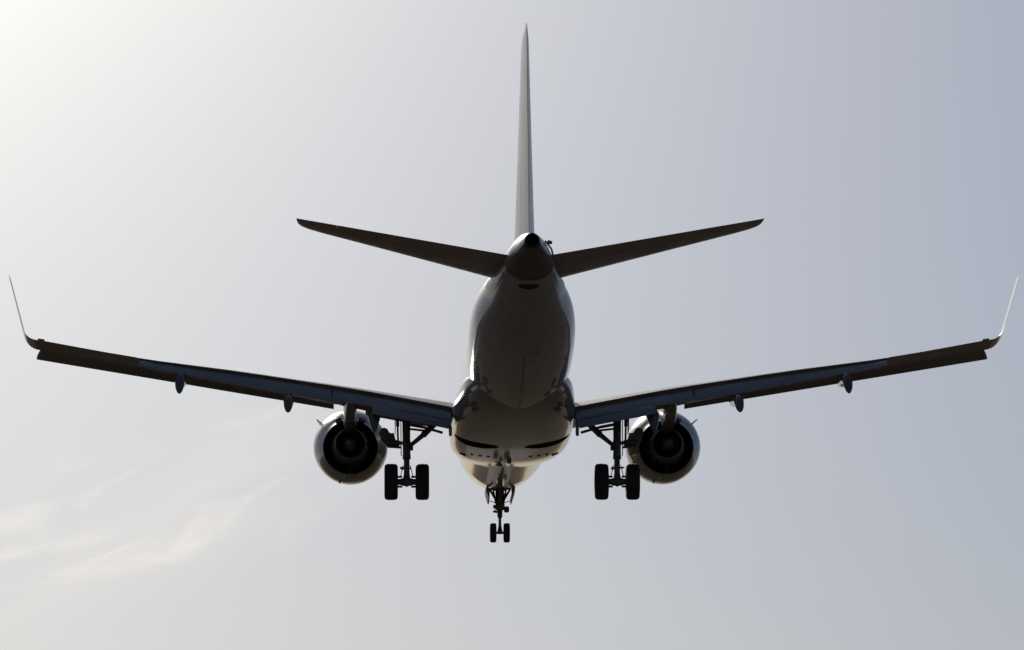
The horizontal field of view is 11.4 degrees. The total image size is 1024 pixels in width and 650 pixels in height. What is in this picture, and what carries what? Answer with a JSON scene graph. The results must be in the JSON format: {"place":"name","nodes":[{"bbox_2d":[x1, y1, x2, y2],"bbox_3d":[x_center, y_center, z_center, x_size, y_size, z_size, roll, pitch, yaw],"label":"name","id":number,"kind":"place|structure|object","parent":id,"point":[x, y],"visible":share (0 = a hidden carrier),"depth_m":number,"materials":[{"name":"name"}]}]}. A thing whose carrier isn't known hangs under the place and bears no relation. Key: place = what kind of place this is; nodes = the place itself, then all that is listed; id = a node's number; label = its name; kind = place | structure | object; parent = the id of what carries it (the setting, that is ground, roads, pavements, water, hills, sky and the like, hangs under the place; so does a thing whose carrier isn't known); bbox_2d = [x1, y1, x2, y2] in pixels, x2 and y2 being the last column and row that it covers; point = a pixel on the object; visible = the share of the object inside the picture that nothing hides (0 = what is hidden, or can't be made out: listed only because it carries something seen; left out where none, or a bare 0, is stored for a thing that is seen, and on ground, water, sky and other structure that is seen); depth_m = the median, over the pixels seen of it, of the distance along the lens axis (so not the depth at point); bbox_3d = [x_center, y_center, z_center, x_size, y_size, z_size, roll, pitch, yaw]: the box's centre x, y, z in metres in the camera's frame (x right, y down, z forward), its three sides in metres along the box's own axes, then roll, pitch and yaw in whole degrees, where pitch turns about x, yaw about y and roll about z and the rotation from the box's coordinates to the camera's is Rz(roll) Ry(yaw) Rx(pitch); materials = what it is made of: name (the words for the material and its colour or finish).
{"place":"outdoors","nodes":[
{"label":"outdoors","id":0,"kind":"place"},
{"bbox_2d":[0,0,1023,649],"label":"sky","id":1,"kind":"structure","parent":0,"point":[161,160],"materials":[{"name":"grey"}]},
{"bbox_2d":[9,23,1018,542],"bbox_3d":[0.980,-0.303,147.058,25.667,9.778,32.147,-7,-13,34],"label":"airplane","id":2,"kind":"object","parent":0,"point":[513,415],"visible":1,"depth_m":147.74,"materials":[{"name":"white paint"}]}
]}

